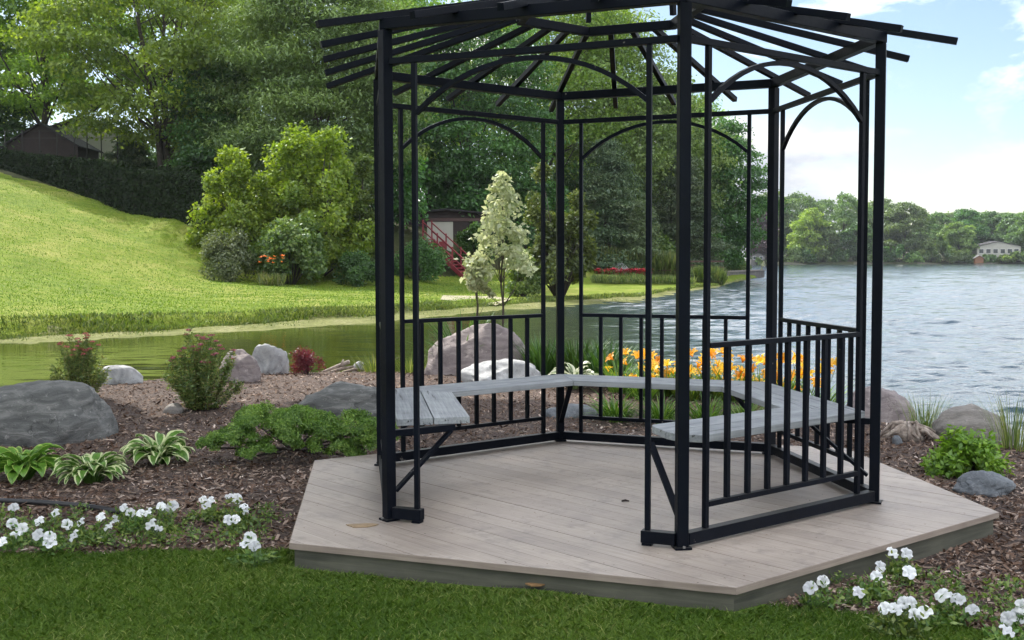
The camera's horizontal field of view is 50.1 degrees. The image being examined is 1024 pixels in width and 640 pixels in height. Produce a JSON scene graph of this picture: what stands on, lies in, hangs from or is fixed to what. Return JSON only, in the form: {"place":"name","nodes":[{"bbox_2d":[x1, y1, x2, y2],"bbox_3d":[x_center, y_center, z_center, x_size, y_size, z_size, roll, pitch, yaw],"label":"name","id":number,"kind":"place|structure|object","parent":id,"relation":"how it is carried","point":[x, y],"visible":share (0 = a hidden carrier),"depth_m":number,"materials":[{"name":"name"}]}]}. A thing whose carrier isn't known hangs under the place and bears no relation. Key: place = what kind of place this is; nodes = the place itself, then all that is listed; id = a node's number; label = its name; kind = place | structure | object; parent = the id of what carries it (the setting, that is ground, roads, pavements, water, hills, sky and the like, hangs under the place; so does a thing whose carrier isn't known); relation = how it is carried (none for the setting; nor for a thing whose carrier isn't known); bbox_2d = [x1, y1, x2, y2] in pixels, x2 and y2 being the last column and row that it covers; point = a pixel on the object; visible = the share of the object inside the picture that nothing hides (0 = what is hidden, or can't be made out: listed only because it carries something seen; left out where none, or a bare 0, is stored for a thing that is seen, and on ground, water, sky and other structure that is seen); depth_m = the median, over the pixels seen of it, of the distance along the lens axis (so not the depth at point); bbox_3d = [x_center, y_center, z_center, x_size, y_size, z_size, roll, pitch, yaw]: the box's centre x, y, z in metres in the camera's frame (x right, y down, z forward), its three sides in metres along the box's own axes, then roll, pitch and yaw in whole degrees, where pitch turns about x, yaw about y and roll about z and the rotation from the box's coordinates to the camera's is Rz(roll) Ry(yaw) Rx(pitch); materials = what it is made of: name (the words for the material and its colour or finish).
{"place":"outdoors","nodes":[
{"label":"outdoors","id":0,"kind":"place"},
{"bbox_2d":[102,133,157,167],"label":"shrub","id":1,"kind":"object","parent":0,"point":[132,152],"visible":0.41,"depth_m":86.40,"materials":[{"name":"green plant"}]},
{"bbox_2d":[0,283,718,340],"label":"bank grass","id":2,"kind":"structure","parent":0,"point":[107,326],"depth_m":33.67,"materials":[{"name":"green plant"}]},
{"bbox_2d":[0,276,752,343],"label":"shore","id":3,"kind":"structure","parent":0,"point":[338,320],"depth_m":35.21,"materials":[{"name":"green plant"}]},
{"bbox_2d":[0,172,756,334],"bbox_3d":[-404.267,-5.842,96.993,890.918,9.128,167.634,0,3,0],"label":"lawn","id":4,"kind":"structure","parent":0,"point":[589,287],"depth_m":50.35,"materials":[{"name":"green plant"}]},
{"bbox_2d":[0,148,229,233],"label":"hedge","id":5,"kind":"object","parent":4,"relation":"on","point":[168,192],"visible":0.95,"depth_m":67.63,"materials":[{"name":"green plant"}]},
{"bbox_2d":[198,227,261,281],"bbox_3d":[-14.463,-3.308,55.756,2.990,2.861,3.344,0,3,0],"label":"round shrub","id":6,"kind":"object","parent":4,"relation":"on","point":[218,248],"visible":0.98,"depth_m":55.30,"materials":[{"name":"green plant"}]},
{"bbox_2d":[183,144,298,263],"bbox_3d":[-14.726,-6.260,59.828,5.725,6.658,4.547,1,3,26],"label":"bush","id":7,"kind":"object","parent":4,"relation":"on","point":[242,200],"visible":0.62,"depth_m":59.12,"materials":[{"name":"green plant"}]},
{"bbox_2d":[240,211,328,284],"bbox_3d":[-11.778,-3.746,56.887,4.744,3.926,3.823,0,3,0],"label":"round shrub","id":8,"kind":"object","parent":4,"relation":"on","point":[308,257],"visible":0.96,"depth_m":56.11,"materials":[{"name":"green plant"}]},
{"bbox_2d":[255,120,374,276],"bbox_3d":[-10.709,-6.761,60.773,7.107,8.857,6.172,0,3,0],"label":"bush","id":9,"kind":"object","parent":4,"relation":"on","point":[321,194],"visible":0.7,"depth_m":60.11,"materials":[{"name":"green plant"}]},
{"bbox_2d":[330,152,374,279],"bbox_3d":[-8.538,-5.817,61.737,3.666,7.243,3.150,0,3,0],"label":"vine mound","id":10,"kind":"object","parent":4,"relation":"on","point":[363,168],"visible":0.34,"depth_m":61.22,"materials":[{"name":"green plant"}]},
{"bbox_2d":[332,249,374,286],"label":"round shrub","id":11,"kind":"object","parent":4,"relation":"on","point":[356,269],"visible":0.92,"depth_m":58.12,"materials":[{"name":"green plant"}]},
{"bbox_2d":[394,236,449,281],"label":"round shrub","id":12,"kind":"object","parent":4,"relation":"on","point":[429,257],"visible":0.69,"depth_m":67.12,"materials":[{"name":"green plant"}]},
{"bbox_2d":[422,220,469,279],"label":"staircase","id":13,"kind":"structure","parent":4,"relation":"on","point":[455,269],"depth_m":78.22,"materials":[{"name":"red paint"}]},
{"bbox_2d":[453,221,493,265],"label":"round shrub","id":14,"kind":"object","parent":4,"relation":"on","point":[470,246],"visible":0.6,"depth_m":78.43,"materials":[{"name":"green plant"}]},
{"bbox_2d":[505,248,540,296],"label":"waterside bush","id":15,"kind":"object","parent":4,"relation":"on","point":[531,285],"visible":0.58,"depth_m":52.48,"materials":[{"name":"green plant"}]},
{"bbox_2d":[522,162,599,295],"bbox_3d":[2.199,-4.420,53.836,3.790,6.664,3.441,3,4,40],"label":"tree","id":16,"kind":"object","parent":4,"relation":"on","point":[571,235],"visible":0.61,"depth_m":53.45,"materials":[{"name":"green plant"}]},
{"bbox_2d":[567,138,660,270],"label":"spruce tree","id":17,"kind":"object","parent":4,"relation":"on","point":[606,193],"visible":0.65,"depth_m":96.04,"materials":[{"name":"green plant"}]},
{"bbox_2d":[590,243,693,275],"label":"shrubs","id":18,"kind":"object","parent":4,"relation":"on","point":[667,261],"visible":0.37,"depth_m":94.83,"materials":[{"name":"plant"}]},
{"bbox_2d":[619,193,665,266],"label":"weeping tree","id":19,"kind":"object","parent":4,"relation":"on","point":[641,216],"visible":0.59,"depth_m":95.02,"materials":[{"name":"green plant"}]},
{"bbox_2d":[652,155,737,271],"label":"spruce tree","id":20,"kind":"object","parent":4,"relation":"on","point":[697,226],"visible":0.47,"depth_m":106.49,"materials":[{"name":"green plant"}]},
{"bbox_2d":[697,214,745,269],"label":"woodland shrub","id":21,"kind":"object","parent":4,"relation":"on","point":[729,256],"visible":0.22,"depth_m":117.37,"materials":[{"name":"green plant"}]},
{"bbox_2d":[694,116,790,270],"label":"cottonwood tree","id":22,"kind":"object","parent":4,"relation":"on","point":[738,213],"visible":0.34,"depth_m":118.52,"materials":[{"name":"green plant"}]},
{"bbox_2d":[0,169,763,276],"bbox_3d":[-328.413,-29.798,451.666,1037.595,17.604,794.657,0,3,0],"label":"woodland ground","id":23,"kind":"structure","parent":0,"point":[449,272],"depth_m":80.56,"materials":[{"name":"green plant"}]},
{"bbox_2d":[0,85,36,149],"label":"woodland shrub","id":24,"kind":"object","parent":23,"relation":"on","point":[10,127],"visible":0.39,"depth_m":91.34,"materials":[{"name":"green plant"}]},
{"bbox_2d":[0,122,103,160],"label":"shed","id":25,"kind":"structure","parent":23,"relation":"on","point":[47,141],"depth_m":89.10,"materials":[{"name":"wood"}]},
{"bbox_2d":[0,0,171,127],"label":"maple tree","id":26,"kind":"object","parent":23,"relation":"on","point":[41,91],"visible":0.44,"depth_m":88.61,"materials":[{"name":"green plant"}]},
{"bbox_2d":[58,119,143,160],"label":"house","id":27,"kind":"structure","parent":23,"relation":"on","point":[107,144],"depth_m":104.21,"materials":[{"name":"grey"}]},
{"bbox_2d":[0,0,309,167],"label":"maple tree","id":28,"kind":"object","parent":23,"relation":"on","point":[63,38],"visible":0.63,"depth_m":77.73,"materials":[{"name":"green plant"}]},
{"bbox_2d":[155,40,265,192],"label":"cedar tree","id":29,"kind":"object","parent":23,"relation":"on","point":[203,158],"visible":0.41,"depth_m":77.62,"materials":[{"name":"green plant"}]},
{"bbox_2d":[187,0,449,192],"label":"pine tree","id":30,"kind":"object","parent":23,"relation":"on","point":[302,65],"visible":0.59,"depth_m":72.89,"materials":[{"name":"green plant"}]},
{"bbox_2d":[355,132,432,228],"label":"woodland shrub","id":31,"kind":"object","parent":23,"relation":"on","point":[423,208],"visible":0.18,"depth_m":82.86,"materials":[{"name":"green plant"}]},
{"bbox_2d":[317,0,505,149],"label":"maple tree","id":32,"kind":"object","parent":23,"relation":"on","point":[423,3],"visible":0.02,"depth_m":99.13,"materials":[{"name":"green plant"}]},
{"bbox_2d":[393,129,473,209],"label":"woodland shrub","id":33,"kind":"object","parent":23,"relation":"on","point":[435,145],"visible":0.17,"depth_m":92.12,"materials":[{"name":"green plant"}]},
{"bbox_2d":[396,208,495,243],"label":"house","id":34,"kind":"structure","parent":23,"relation":"on","point":[448,213],"depth_m":88.84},
{"bbox_2d":[423,218,480,250],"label":"staircase railing","id":35,"kind":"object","parent":23,"relation":"on","point":[446,228],"depth_m":83.59,"materials":[{"name":"wood"}]},
{"bbox_2d":[424,137,524,231],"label":"woodland shrub","id":36,"kind":"object","parent":23,"relation":"on","point":[465,200],"visible":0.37,"depth_m":90.25,"materials":[{"name":"green plant"}]},
{"bbox_2d":[393,1,578,206],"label":"oak tree","id":37,"kind":"object","parent":23,"relation":"on","point":[510,146],"visible":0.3,"depth_m":91.54,"materials":[{"name":"green plant"}]},
{"bbox_2d":[492,153,572,249],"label":"woodland shrub","id":38,"kind":"object","parent":23,"relation":"on","point":[550,189],"visible":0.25,"depth_m":90.71,"materials":[{"name":"green plant"}]},
{"bbox_2d":[447,8,661,212],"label":"maple tree","id":39,"kind":"object","parent":23,"relation":"on","point":[594,127],"visible":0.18,"depth_m":102.82,"materials":[{"name":"green plant"}]},
{"bbox_2d":[548,157,620,246],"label":"woodland shrub","id":40,"kind":"object","parent":23,"relation":"on","point":[569,184],"visible":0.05,"depth_m":104.50,"materials":[{"name":"green plant"}]},
{"bbox_2d":[526,8,702,239],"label":"cottonwood tree","id":41,"kind":"object","parent":23,"relation":"on","point":[660,100],"visible":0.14,"depth_m":107.39,"materials":[{"name":"green plant"}]},
{"bbox_2d":[612,68,739,249],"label":"cottonwood tree","id":42,"kind":"object","parent":23,"relation":"on","point":[700,153],"visible":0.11,"depth_m":113.58,"materials":[{"name":"green plant"}]},
{"bbox_2d":[0,543,1019,639],"bbox_3d":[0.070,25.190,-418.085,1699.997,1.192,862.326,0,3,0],"label":"lawn","id":43,"kind":"structure","parent":0,"point":[435,627],"depth_m":4.84,"materials":[{"name":"green plant"}]},
{"bbox_2d":[223,531,282,568],"bbox_3d":[-1.366,1.208,5.696,0.326,0.175,0.257,0,3,0],"label":"petunia","id":44,"kind":"object","parent":43,"relation":"on","point":[250,543],"visible":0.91,"depth_m":5.72,"materials":[{"name":"green plant"}]},
{"bbox_2d":[862,595,934,639],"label":"petunia","id":45,"kind":"object","parent":43,"relation":"on","point":[904,605],"visible":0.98,"depth_m":4.58,"materials":[{"name":"white plant"}]},
{"bbox_2d":[982,599,1023,639],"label":"petunia","id":46,"kind":"object","parent":43,"relation":"on","point":[1012,617],"visible":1,"depth_m":4.55,"materials":[{"name":"white plant"}]},
{"bbox_2d":[0,264,1023,443],"bbox_3d":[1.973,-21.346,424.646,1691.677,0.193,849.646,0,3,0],"label":"lake water","id":47,"kind":"structure","parent":0,"point":[954,333],"depth_m":30.02,"materials":[{"name":"blue liquid"}]},
{"bbox_2d":[0,370,1023,635],"bbox_3d":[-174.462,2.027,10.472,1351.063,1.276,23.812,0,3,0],"label":"mulch bed","id":48,"kind":"object","parent":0,"point":[284,402],"visible":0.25,"depth_m":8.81,"materials":[{"name":"brown wood"}]},
{"bbox_2d":[0,503,57,551],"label":"petunia","id":49,"kind":"object","parent":48,"relation":"on","point":[20,530],"visible":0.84,"depth_m":6.06,"materials":[{"name":"white plant"}]},
{"bbox_2d":[0,443,64,483],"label":"hosta","id":50,"kind":"object","parent":48,"relation":"on","point":[17,463],"visible":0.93,"depth_m":7.89,"materials":[{"name":"green plant"}]},
{"bbox_2d":[28,508,81,556],"bbox_3d":[-2.569,1.185,6.181,0.271,0.167,0.801,-1,3,-21],"label":"petunia","id":51,"kind":"object","parent":48,"relation":"on","point":[50,540],"visible":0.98,"depth_m":5.92,"materials":[{"name":"white plant"}]},
{"bbox_2d":[0,380,118,447],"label":"boulder","id":52,"kind":"object","parent":48,"relation":"on","point":[53,412],"visible":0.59,"depth_m":9.44,"materials":[{"name":"grey stone"}]},
{"bbox_2d":[0,498,123,514],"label":"garden edging","id":53,"kind":"object","parent":48,"relation":"on","point":[46,502],"visible":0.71,"depth_m":7.04,"materials":[{"name":"black plastic"}]},
{"bbox_2d":[48,330,111,391],"bbox_3d":[-4.831,0.506,12.243,0.694,0.801,0.586,0,3,0],"label":"spirea","id":54,"kind":"object","parent":48,"relation":"on","point":[86,366],"visible":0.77,"depth_m":12.19,"materials":[{"name":"green plant"}]},
{"bbox_2d":[48,451,130,485],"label":"hosta","id":55,"kind":"object","parent":48,"relation":"on","point":[93,466],"visible":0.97,"depth_m":7.74,"materials":[{"name":"green plant"}]},
{"bbox_2d":[60,512,136,548],"bbox_3d":[-2.315,1.190,6.178,0.409,0.153,0.378,-2,4,-29],"label":"petunia","id":56,"kind":"object","parent":48,"relation":"on","point":[67,524],"visible":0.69,"depth_m":6.22,"materials":[{"name":"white plant"}]},
{"bbox_2d":[98,365,142,384],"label":"boulder","id":57,"kind":"object","parent":48,"relation":"on","point":[120,374],"visible":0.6,"depth_m":13.64,"materials":[{"name":"stone"}]},
{"bbox_2d":[110,503,153,533],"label":"petunia","id":58,"kind":"object","parent":48,"relation":"on","point":[140,514],"visible":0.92,"depth_m":6.42,"materials":[{"name":"green plant"}]},
{"bbox_2d":[119,430,195,465],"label":"hosta","id":59,"kind":"object","parent":48,"relation":"on","point":[162,449],"visible":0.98,"depth_m":8.38,"materials":[{"name":"green plant"}]},
{"bbox_2d":[144,500,180,541],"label":"petunia","id":60,"kind":"object","parent":48,"relation":"on","point":[170,507],"visible":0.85,"depth_m":6.49,"materials":[{"name":"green plant"}]},
{"bbox_2d":[161,327,245,410],"bbox_3d":[-3.241,0.512,11.444,0.820,0.884,0.772,3,4,43],"label":"spirea","id":61,"kind":"object","parent":48,"relation":"on","point":[199,384],"visible":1,"depth_m":11.34,"materials":[{"name":"green plant"}]},
{"bbox_2d":[215,491,255,531],"bbox_3d":[-1.663,1.152,6.574,0.250,0.169,0.673,-2,3,-25],"label":"petunia","id":62,"kind":"object","parent":48,"relation":"on","point":[234,518],"visible":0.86,"depth_m":6.54,"materials":[{"name":"white plant"}]},
{"bbox_2d":[217,349,260,382],"bbox_3d":[-3.417,0.707,13.650,0.572,0.682,0.457,0,3,0],"label":"boulder","id":63,"kind":"object","parent":48,"relation":"on","point":[246,368],"visible":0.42,"depth_m":13.52,"materials":[{"name":"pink stone"}]},
{"bbox_2d":[252,344,288,373],"bbox_3d":[-3.361,0.662,15.056,0.578,0.692,0.359,0,3,0],"label":"boulder","id":64,"kind":"object","parent":48,"relation":"on","point":[270,359],"visible":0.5,"depth_m":14.92,"materials":[{"name":"stone"}]},
{"bbox_2d":[195,399,400,459],"bbox_3d":[-1.653,0.874,8.792,1.605,0.504,1.242,0,3,0],"label":"juniper","id":65,"kind":"object","parent":48,"relation":"on","point":[318,425],"visible":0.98,"depth_m":8.40,"materials":[{"name":"green plant"}]},
{"bbox_2d":[289,345,325,373],"bbox_3d":[-2.770,0.555,14.729,0.516,0.457,0.481,2,4,38],"label":"barberry","id":66,"kind":"object","parent":48,"relation":"on","point":[304,359],"visible":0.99,"depth_m":14.64,"materials":[{"name":"red plant"}]},
{"bbox_2d":[298,381,376,418],"bbox_3d":[-1.630,0.884,11.080,1.092,0.518,0.625,0,3,0],"label":"boulder","id":67,"kind":"object","parent":48,"relation":"on","point":[337,398],"visible":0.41,"depth_m":10.86,"materials":[{"name":"grey stone"}]},
{"bbox_2d":[424,323,529,375],"bbox_3d":[-0.446,0.700,14.664,1.501,1.333,1.032,0,3,0],"label":"boulder","id":68,"kind":"object","parent":48,"relation":"on","point":[449,354],"visible":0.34,"depth_m":14.39,"materials":[{"name":"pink stone"}]},
{"bbox_2d":[463,255,496,315],"bbox_3d":[-0.447,-0.005,15.009,0.468,1.817,0.322,-2,4,-35],"label":"variegated sapling","id":69,"kind":"object","parent":48,"relation":"on","point":[482,287],"visible":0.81,"depth_m":14.95,"materials":[{"name":"green plant"}]},
{"bbox_2d":[454,171,539,326],"bbox_3d":[-0.217,-0.597,15.003,1.184,2.889,1.127,0,3,0],"label":"variegated sapling","id":70,"kind":"object","parent":48,"relation":"on","point":[499,223],"visible":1,"depth_m":14.83,"materials":[{"name":"green plant"}]},
{"bbox_2d":[461,358,540,381],"bbox_3d":[-0.142,0.699,13.469,1.033,0.458,0.689,0,3,0],"label":"boulder","id":71,"kind":"object","parent":48,"relation":"on","point":[467,374],"visible":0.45,"depth_m":13.30,"materials":[{"name":"stone"}]},
{"bbox_2d":[0,501,1023,628],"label":"ground cover","id":72,"kind":"object","parent":48,"relation":"on","point":[230,533],"visible":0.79,"depth_m":6.04,"materials":[{"name":"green plant"}]},
{"bbox_2d":[513,330,575,374],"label":"iris","id":73,"kind":"object","parent":48,"relation":"on","point":[535,352],"visible":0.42,"depth_m":13.99,"materials":[{"name":"green plant"}]},
{"bbox_2d":[536,333,615,372],"bbox_3d":[0.794,0.467,13.955,1.151,0.626,1.126,1,3,19],"label":"iris","id":74,"kind":"object","parent":48,"relation":"on","point":[571,358],"visible":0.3,"depth_m":13.71,"materials":[{"name":"green plant"}]},
{"bbox_2d":[565,337,643,375],"bbox_3d":[1.123,0.494,13.459,1.122,0.632,1.051,-3,4,-37],"label":"iris","id":75,"kind":"object","parent":48,"relation":"on","point":[594,356],"visible":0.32,"depth_m":13.32,"materials":[{"name":"plant"}]},
{"bbox_2d":[578,390,654,422],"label":"daylily","id":76,"kind":"object","parent":48,"relation":"on","point":[613,411],"visible":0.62,"depth_m":10.57,"materials":[{"name":"green plant"}]},
{"bbox_2d":[612,348,672,399],"bbox_3d":[1.468,0.601,12.246,0.978,0.600,1.026,2,4,33],"label":"daylily","id":77,"kind":"object","parent":48,"relation":"on","point":[654,365],"visible":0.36,"depth_m":12.18,"materials":[{"name":"yellow plant"}]},
{"bbox_2d":[289,440,998,611],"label":"wooden deck","id":78,"kind":"structure","parent":48,"relation":"on","point":[476,528],"depth_m":5.99,"materials":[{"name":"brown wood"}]},
{"bbox_2d":[315,0,957,550],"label":"gazebo","id":79,"kind":"object","parent":78,"relation":"on","point":[421,406],"visible":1,"depth_m":6.36,"materials":[{"name":"metal"}]},
{"bbox_2d":[796,575,853,611],"bbox_3d":[1.422,1.242,4.992,0.272,0.156,0.229,-1,3,-20],"label":"petunia","id":80,"kind":"object","parent":48,"relation":"on","point":[809,589],"visible":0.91,"depth_m":4.95,"materials":[{"name":"green plant"}]},
{"bbox_2d":[844,560,903,611],"bbox_3d":[1.651,1.234,5.039,0.280,0.155,0.418,0,3,0],"label":"petunia","id":81,"kind":"object","parent":48,"relation":"on","point":[858,592],"visible":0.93,"depth_m":5.07,"materials":[{"name":"green plant"}]},
{"bbox_2d":[846,386,915,423],"bbox_3d":[3.601,1.021,10.745,0.738,0.733,0.604,0,3,0],"label":"boulder","id":82,"kind":"object","parent":48,"relation":"on","point":[889,414],"visible":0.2,"depth_m":10.54,"materials":[{"name":"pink stone"}]},
{"bbox_2d":[885,547,924,586],"bbox_3d":[1.937,1.219,5.395,0.240,0.148,0.407,0,3,0],"label":"petunia","id":83,"kind":"object","parent":48,"relation":"on","point":[906,569],"visible":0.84,"depth_m":5.46,"materials":[{"name":"white plant"}]},
{"bbox_2d":[880,420,939,441],"bbox_3d":[3.470,0.981,9.556,0.516,0.231,0.276,2,4,29],"label":"driftwood stump","id":84,"kind":"object","parent":48,"relation":"on","point":[914,431],"visible":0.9,"depth_m":9.51,"materials":[{"name":"beige wood"}]},
{"bbox_2d":[921,588,979,627],"bbox_3d":[1.864,1.249,4.736,0.246,0.158,0.229,0,3,0],"label":"petunia","id":85,"kind":"object","parent":48,"relation":"on","point":[945,617],"visible":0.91,"depth_m":4.74,"materials":[{"name":"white plant"}]},
{"bbox_2d":[919,424,1015,478],"bbox_3d":[3.317,0.980,8.004,0.637,0.415,0.614,0,3,0],"label":"green shrub","id":86,"kind":"object","parent":48,"relation":"on","point":[958,453],"visible":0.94,"depth_m":7.90,"materials":[{"name":"green plant"}]},
{"bbox_2d":[932,404,1013,443],"bbox_3d":[4.037,1.006,9.654,0.763,0.545,0.594,0,3,0],"label":"boulder","id":87,"kind":"object","parent":48,"relation":"on","point":[969,416],"visible":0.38,"depth_m":9.46,"materials":[{"name":"beige stone"}]},
{"bbox_2d":[952,470,1015,496],"bbox_3d":[3.164,1.111,7.364,0.405,0.199,0.299,0,3,0],"label":"boulder","id":88,"kind":"object","parent":48,"relation":"on","point":[988,483],"visible":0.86,"depth_m":7.28,"materials":[{"name":"grey stone"}]},
{"bbox_2d":[974,385,1023,451],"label":"reed clump","id":89,"kind":"object","parent":48,"relation":"on","point":[1007,437],"visible":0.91,"depth_m":9.10,"materials":[{"name":"green plant"}]},
{"bbox_2d":[0,0,1023,258],"label":"sky","id":90,"kind":"structure","parent":0,"point":[954,121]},
{"bbox_2d":[590,273,696,285],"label":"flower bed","id":91,"kind":"object","parent":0,"point":[634,278],"visible":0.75,"depth_m":75.42,"materials":[{"name":"plant"}]},
{"bbox_2d":[764,254,1023,264],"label":"shore ground","id":92,"kind":"structure","parent":0,"point":[895,262],"depth_m":396.23,"materials":[{"name":"green plant"}]},
{"bbox_2d":[778,191,831,250],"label":"tree","id":93,"kind":"object","parent":92,"relation":"on","point":[804,201],"visible":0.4,"depth_m":418.36,"materials":[{"name":"green plant"}]},
{"bbox_2d":[786,207,831,254],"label":"tree","id":94,"kind":"object","parent":92,"relation":"on","point":[809,217],"visible":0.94,"depth_m":397.70,"materials":[{"name":"green plant"}]},
{"bbox_2d":[805,222,845,257],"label":"tree","id":95,"kind":"object","parent":92,"relation":"on","point":[834,240],"visible":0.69,"depth_m":399.23,"materials":[{"name":"green plant"}]},
{"bbox_2d":[823,191,872,251],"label":"tree","id":96,"kind":"object","parent":92,"relation":"on","point":[843,219],"visible":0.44,"depth_m":420.15,"materials":[{"name":"green plant"}]},
{"bbox_2d":[837,222,872,258],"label":"tree","id":97,"kind":"object","parent":92,"relation":"on","point":[848,236],"visible":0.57,"depth_m":396.99,"materials":[{"name":"green plant"}]},
{"bbox_2d":[883,201,930,260],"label":"tree","id":98,"kind":"object","parent":92,"relation":"on","point":[896,227],"visible":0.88,"depth_m":400.66,"materials":[{"name":"green plant"}]},
{"bbox_2d":[911,211,957,243],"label":"tree","id":99,"kind":"object","parent":92,"relation":"on","point":[942,218],"visible":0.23,"depth_m":425.32,"materials":[{"name":"green plant"}]},
{"bbox_2d":[936,221,979,255],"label":"tree","id":100,"kind":"object","parent":92,"relation":"on","point":[960,238],"visible":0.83,"depth_m":401.13,"materials":[{"name":"green plant"}]},
{"bbox_2d":[946,208,990,250],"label":"tree","id":101,"kind":"object","parent":92,"relation":"on","point":[965,216],"visible":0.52,"depth_m":434.11,"materials":[{"name":"green plant"}]},
{"bbox_2d":[968,241,1020,260],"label":"lake house","id":102,"kind":"structure","parent":92,"relation":"on","point":[997,248],"depth_m":400.18,"materials":[{"name":"white paint"}]},
{"bbox_2d":[1002,212,1023,249],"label":"tree","id":103,"kind":"object","parent":92,"relation":"on","point":[1014,237],"visible":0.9,"depth_m":408.49,"materials":[{"name":"green plant"}]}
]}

